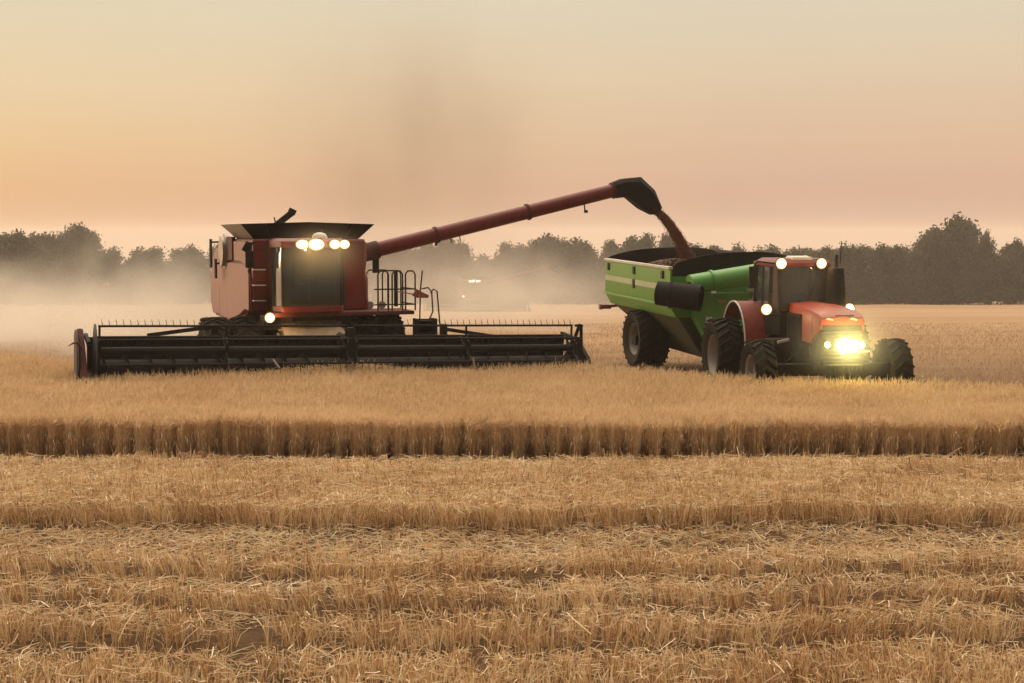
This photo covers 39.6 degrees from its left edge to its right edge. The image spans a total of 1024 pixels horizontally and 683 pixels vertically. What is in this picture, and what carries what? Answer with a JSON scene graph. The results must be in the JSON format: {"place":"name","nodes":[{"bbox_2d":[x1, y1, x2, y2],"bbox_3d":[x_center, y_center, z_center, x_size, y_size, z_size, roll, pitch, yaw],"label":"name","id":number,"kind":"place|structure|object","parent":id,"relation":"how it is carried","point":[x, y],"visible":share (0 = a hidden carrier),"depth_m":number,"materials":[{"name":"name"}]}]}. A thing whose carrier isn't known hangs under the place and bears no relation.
{"place":"outdoors","nodes":[
{"label":"outdoors","id":0,"kind":"place"},
{"bbox_2d":[0,301,1023,682],"bbox_3d":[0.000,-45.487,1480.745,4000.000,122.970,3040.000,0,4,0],"label":"ground","id":1,"kind":"structure","parent":0,"point":[90,315],"depth_m":17.35,"materials":[{"name":"soil"}]},
{"bbox_2d":[0,232,45,304],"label":"tree","id":2,"kind":"object","parent":1,"relation":"on","point":[3,258],"visible":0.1,"depth_m":278.19,"materials":[{"name":"green plant"}]},
{"bbox_2d":[15,231,42,302],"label":"tree","id":3,"kind":"object","parent":1,"relation":"on","point":[33,235],"depth_m":289.07,"materials":[{"name":"green plant"}]},
{"bbox_2d":[0,228,71,305],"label":"tree","id":4,"kind":"object","parent":1,"relation":"on","point":[23,284],"visible":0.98,"depth_m":256.32,"materials":[{"name":"green plant"}]},
{"bbox_2d":[21,231,72,303],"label":"tree","id":5,"kind":"object","parent":1,"relation":"on","point":[49,241],"visible":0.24,"depth_m":285.41,"materials":[{"name":"green plant"}]},
{"bbox_2d":[51,223,84,303],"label":"tree","id":6,"kind":"object","parent":1,"relation":"on","point":[66,235],"visible":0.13,"depth_m":297.51,"materials":[{"name":"green plant"}]},
{"bbox_2d":[55,221,102,304],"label":"tree","id":7,"kind":"object","parent":1,"relation":"on","point":[80,269],"visible":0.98,"depth_m":260.91,"materials":[{"name":"green plant"}]},
{"bbox_2d":[76,230,113,304],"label":"tree","id":8,"kind":"object","parent":1,"relation":"on","point":[94,244],"visible":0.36,"depth_m":272.94,"materials":[{"name":"green plant"}]},
{"bbox_2d":[99,246,134,304],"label":"tree","id":9,"kind":"object","parent":1,"relation":"on","point":[112,274],"visible":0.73,"depth_m":275.97,"materials":[{"name":"green plant"}]},
{"bbox_2d":[106,246,152,304],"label":"tree","id":10,"kind":"object","parent":1,"relation":"on","point":[128,273],"visible":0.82,"depth_m":274.50,"materials":[{"name":"green plant"}]},
{"bbox_2d":[122,246,184,304],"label":"tree","id":11,"kind":"object","parent":1,"relation":"on","point":[152,260],"visible":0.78,"depth_m":274.48,"materials":[{"name":"green plant"}]},
{"bbox_2d":[147,247,198,304],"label":"tree","id":12,"kind":"object","parent":1,"relation":"on","point":[174,272],"visible":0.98,"depth_m":274.10,"materials":[{"name":"green plant"}]},
{"bbox_2d":[171,248,211,303],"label":"tree","id":13,"kind":"object","parent":1,"relation":"on","point":[201,264],"visible":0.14,"depth_m":292.02,"materials":[{"name":"green plant"}]},
{"bbox_2d":[182,243,209,303],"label":"tree","id":14,"kind":"object","parent":1,"relation":"on","point":[195,253],"visible":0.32,"depth_m":291.89,"materials":[{"name":"green plant"}]},
{"bbox_2d":[189,244,217,304],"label":"tree","id":15,"kind":"object","parent":1,"relation":"on","point":[203,284],"visible":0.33,"depth_m":274.20,"materials":[{"name":"green plant"}]},
{"bbox_2d":[69,177,661,391],"bbox_3d":[-3.615,-1.776,38.913,16.851,5.611,11.769,-2,5,-20],"label":"combine harvester","id":16,"kind":"object","parent":1,"relation":"on","point":[285,296],"visible":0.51,"depth_m":35.91,"materials":[{"name":"red paint"}]},
{"bbox_2d":[366,251,416,303],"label":"tree","id":17,"kind":"object","parent":1,"relation":"on","point":[388,262],"visible":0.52,"depth_m":273.98,"materials":[{"name":"green plant"}]},
{"bbox_2d":[368,250,429,303],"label":"tree","id":18,"kind":"object","parent":1,"relation":"on","point":[407,260],"visible":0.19,"depth_m":289.52,"materials":[{"name":"green plant"}]},
{"bbox_2d":[404,248,422,303],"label":"tree","id":19,"kind":"object","parent":1,"relation":"on","point":[413,251],"visible":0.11,"depth_m":294.83,"materials":[{"name":"green plant"}]},
{"bbox_2d":[408,243,439,303],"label":"tree","id":20,"kind":"object","parent":1,"relation":"on","point":[425,256],"visible":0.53,"depth_m":292.98,"materials":[{"name":"green plant"}]},
{"bbox_2d":[421,239,458,299],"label":"tree","id":21,"kind":"object","parent":1,"relation":"on","point":[445,260],"visible":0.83,"depth_m":290.77,"materials":[{"name":"green plant"}]},
{"bbox_2d":[438,238,475,286],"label":"tree","id":22,"kind":"object","parent":1,"relation":"on","point":[452,245],"visible":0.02,"depth_m":299.67,"materials":[{"name":"green plant"}]},
{"bbox_2d":[441,239,483,299],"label":"tree","id":23,"kind":"object","parent":1,"relation":"on","point":[464,265],"visible":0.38,"depth_m":289.70,"materials":[{"name":"green plant"}]},
{"bbox_2d":[472,253,497,297],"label":"tree","id":24,"kind":"object","parent":1,"relation":"on","point":[485,264],"visible":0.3,"depth_m":292.21,"materials":[{"name":"green plant"}]},
{"bbox_2d":[422,265,560,311],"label":"combine harvester","id":25,"kind":"object","parent":1,"relation":"on","point":[473,296],"visible":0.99,"depth_m":168.83,"materials":[{"name":"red metal"}]},
{"bbox_2d":[485,241,519,300],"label":"tree","id":26,"kind":"object","parent":1,"relation":"on","point":[506,262],"visible":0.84,"depth_m":290.51,"materials":[{"name":"green plant"}]},
{"bbox_2d":[490,243,527,300],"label":"tree","id":27,"kind":"object","parent":1,"relation":"on","point":[519,249],"visible":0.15,"depth_m":304.61,"materials":[{"name":"green plant"}]},
{"bbox_2d":[0,444,1023,682],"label":"stubble","id":28,"kind":"object","parent":1,"relation":"on","point":[363,515],"visible":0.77,"depth_m":16.06,"materials":[{"name":"beige plant"}]},
{"bbox_2d":[0,352,1023,461],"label":"wheat","id":29,"kind":"object","parent":1,"relation":"on","point":[54,409],"visible":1,"depth_m":25.27,"materials":[{"name":"beige plant"}]},
{"bbox_2d":[0,444,1023,682],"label":"loose straw","id":30,"kind":"object","parent":1,"relation":"on","point":[643,536],"visible":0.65,"depth_m":17.62,"materials":[{"name":"beige plant"}]},
{"bbox_2d":[0,322,1023,395],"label":"stubble","id":31,"kind":"object","parent":1,"relation":"on","point":[595,344],"visible":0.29,"depth_m":62.06,"materials":[{"name":"beige plant"}]},
{"bbox_2d":[509,239,542,303],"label":"tree","id":32,"kind":"object","parent":1,"relation":"on","point":[523,283],"visible":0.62,"depth_m":285.05,"materials":[{"name":"green plant"}]},
{"bbox_2d":[514,232,572,303],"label":"tree","id":33,"kind":"object","parent":1,"relation":"on","point":[565,254],"visible":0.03,"depth_m":298.43,"materials":[{"name":"green plant"}]},
{"bbox_2d":[520,236,573,304],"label":"tree","id":34,"kind":"object","parent":1,"relation":"on","point":[552,287],"visible":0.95,"depth_m":282.32,"materials":[{"name":"green plant"}]},
{"bbox_2d":[542,235,591,303],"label":"tree","id":35,"kind":"object","parent":1,"relation":"on","point":[570,272],"visible":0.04,"depth_m":303.53,"materials":[{"name":"green plant"}]},
{"bbox_2d":[560,237,578,303],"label":"tree","id":36,"kind":"object","parent":1,"relation":"on","point":[566,243],"visible":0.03,"depth_m":306.95,"materials":[{"name":"green plant"}]},
{"bbox_2d":[568,236,586,245],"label":"tree","id":37,"kind":"object","parent":1,"relation":"on","point":[575,241],"visible":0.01,"depth_m":320.43,"materials":[{"name":"green plant"}]},
{"bbox_2d":[564,240,604,304],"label":"tree","id":38,"kind":"object","parent":1,"relation":"on","point":[585,281],"visible":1,"depth_m":281.71,"materials":[{"name":"green plant"}]},
{"bbox_2d":[592,239,618,303],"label":"tree","id":39,"kind":"object","parent":1,"relation":"on","point":[611,249],"visible":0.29,"depth_m":283.52,"materials":[{"name":"green plant"}]},
{"bbox_2d":[609,235,640,301],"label":"tree","id":40,"kind":"object","parent":1,"relation":"on","point":[630,245],"visible":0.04,"depth_m":290.50,"materials":[{"name":"green plant"}]},
{"bbox_2d":[619,235,658,251],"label":"tree","id":41,"kind":"object","parent":1,"relation":"on","point":[635,241],"depth_m":310.27,"materials":[{"name":"green plant"}]},
{"bbox_2d":[634,232,659,249],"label":"tree","id":42,"kind":"object","parent":1,"relation":"on","point":[646,242],"visible":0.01,"depth_m":281.41,"materials":[{"name":"green plant"}]},
{"bbox_2d":[657,231,675,247],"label":"tree","id":43,"kind":"object","parent":1,"relation":"on","point":[667,240],"visible":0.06,"depth_m":284.90,"materials":[{"name":"green plant"}]},
{"bbox_2d":[689,243,703,247],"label":"tree","id":44,"kind":"object","parent":1,"relation":"on","point":[695,245],"depth_m":294.42,"materials":[{"name":"green plant"}]},
{"bbox_2d":[598,247,806,366],"bbox_3d":[5.612,-0.870,41.134,4.663,3.545,8.492,-1,6,-15],"label":"grain cart","id":45,"kind":"object","parent":1,"relation":"on","point":[677,306],"visible":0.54,"depth_m":40.38,"materials":[{"name":"green paint"}]},
{"bbox_2d":[648,258,685,266],"bbox_3d":[5.486,-2.232,42.518,3.685,0.531,5.364,-1,4,-15],"label":"grain heap","id":46,"kind":"object","parent":45,"relation":"in","point":[670,262],"visible":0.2,"depth_m":41.49,"materials":[{"name":"brown food"}]},
{"bbox_2d":[654,210,695,258],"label":"grain stream","id":47,"kind":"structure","parent":46,"relation":"on","point":[684,250],"depth_m":41.69,"materials":[{"name":"brown food"}]},
{"bbox_2d":[705,245,722,250],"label":"tree","id":48,"kind":"object","parent":1,"relation":"on","point":[714,247],"depth_m":274.45,"materials":[{"name":"green plant"}]},
{"bbox_2d":[731,241,746,251],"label":"tree","id":49,"kind":"object","parent":1,"relation":"on","point":[735,248],"visible":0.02,"depth_m":283.75,"materials":[{"name":"green plant"}]},
{"bbox_2d":[752,245,768,251],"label":"tree","id":50,"kind":"object","parent":1,"relation":"on","point":[758,250],"visible":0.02,"depth_m":287.12,"materials":[{"name":"green plant"}]},
{"bbox_2d":[764,244,784,254],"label":"tree","id":51,"kind":"object","parent":1,"relation":"on","point":[770,249],"visible":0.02,"depth_m":294.20,"materials":[{"name":"green plant"}]},
{"bbox_2d":[782,249,793,255],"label":"tree","id":52,"kind":"object","parent":1,"relation":"on","point":[785,252],"depth_m":320.37,"materials":[{"name":"green plant"}]},
{"bbox_2d":[786,245,811,255],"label":"tree","id":53,"kind":"object","parent":1,"relation":"on","point":[794,252],"visible":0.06,"depth_m":289.37,"materials":[{"name":"green plant"}]},
{"bbox_2d":[797,247,817,256],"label":"tree","id":54,"kind":"object","parent":1,"relation":"on","point":[805,250],"visible":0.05,"depth_m":310.86,"materials":[{"name":"green plant"}]},
{"bbox_2d":[701,241,914,393],"bbox_3d":[7.145,-0.548,34.682,3.947,3.795,5.720,-1,4,-7],"label":"tractor","id":55,"kind":"object","parent":1,"relation":"on","point":[796,315],"visible":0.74,"depth_m":34.08,"materials":[{"name":"red paint"}]},
{"bbox_2d":[809,244,835,267],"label":"tree","id":56,"kind":"object","parent":1,"relation":"on","point":[827,250],"visible":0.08,"depth_m":275.06,"materials":[{"name":"green plant"}]},
{"bbox_2d":[816,241,867,304],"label":"tree","id":57,"kind":"object","parent":1,"relation":"on","point":[852,289],"visible":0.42,"depth_m":276.54,"materials":[{"name":"green plant"}]},
{"bbox_2d":[839,244,886,304],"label":"tree","id":58,"kind":"object","parent":1,"relation":"on","point":[864,274],"visible":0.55,"depth_m":280.87,"materials":[{"name":"green plant"}]},
{"bbox_2d":[856,243,893,303],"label":"tree","id":59,"kind":"object","parent":1,"relation":"on","point":[865,249],"visible":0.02,"depth_m":301.86,"materials":[{"name":"green plant"}]},
{"bbox_2d":[861,242,901,303],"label":"tree","id":60,"kind":"object","parent":1,"relation":"on","point":[874,255],"visible":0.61,"depth_m":295.50,"materials":[{"name":"green plant"}]},
{"bbox_2d":[874,244,908,303],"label":"tree","id":61,"kind":"object","parent":1,"relation":"on","point":[896,258],"visible":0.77,"depth_m":295.01,"materials":[{"name":"green plant"}]},
{"bbox_2d":[886,245,912,303],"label":"tree","id":62,"kind":"object","parent":1,"relation":"on","point":[907,255],"visible":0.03,"depth_m":311.95,"materials":[{"name":"green plant"}]},
{"bbox_2d":[903,245,913,302],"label":"tree","id":63,"kind":"object","parent":1,"relation":"on","point":[906,249],"visible":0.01,"depth_m":319.33,"materials":[{"name":"green plant"}]},
{"bbox_2d":[894,245,926,303],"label":"tree","id":64,"kind":"object","parent":1,"relation":"on","point":[910,264],"visible":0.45,"depth_m":291.58,"materials":[{"name":"green plant"}]},
{"bbox_2d":[904,224,961,304],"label":"tree","id":65,"kind":"object","parent":1,"relation":"on","point":[933,248],"visible":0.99,"depth_m":279.24,"materials":[{"name":"green plant"}]},
{"bbox_2d":[926,211,986,303],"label":"tree","id":66,"kind":"object","parent":1,"relation":"on","point":[965,237],"visible":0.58,"depth_m":281.82,"materials":[{"name":"green plant"}]},
{"bbox_2d":[963,220,981,303],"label":"tree","id":67,"kind":"object","parent":1,"relation":"on","point":[977,254],"visible":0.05,"depth_m":289.87,"materials":[{"name":"green plant"}]},
{"bbox_2d":[978,228,991,302],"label":"tree","id":68,"kind":"object","parent":1,"relation":"on","point":[987,234],"visible":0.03,"depth_m":290.95,"materials":[{"name":"green plant"}]},
{"bbox_2d":[962,236,1013,304],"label":"tree","id":69,"kind":"object","parent":1,"relation":"on","point":[984,279],"visible":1,"depth_m":273.26,"materials":[{"name":"green plant"}]},
{"bbox_2d":[983,237,1023,303],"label":"tree","id":70,"kind":"object","parent":1,"relation":"on","point":[1012,279],"visible":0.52,"depth_m":288.29,"materials":[{"name":"green plant"}]},
{"bbox_2d":[1010,242,1023,303],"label":"tree","id":71,"kind":"object","parent":1,"relation":"on","point":[1020,254],"visible":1,"depth_m":283.29,"materials":[{"name":"green plant"}]},
{"bbox_2d":[0,0,1023,285],"label":"sky","id":72,"kind":"structure","parent":0,"point":[784,124],"materials":[{"name":"orange"}]}
]}

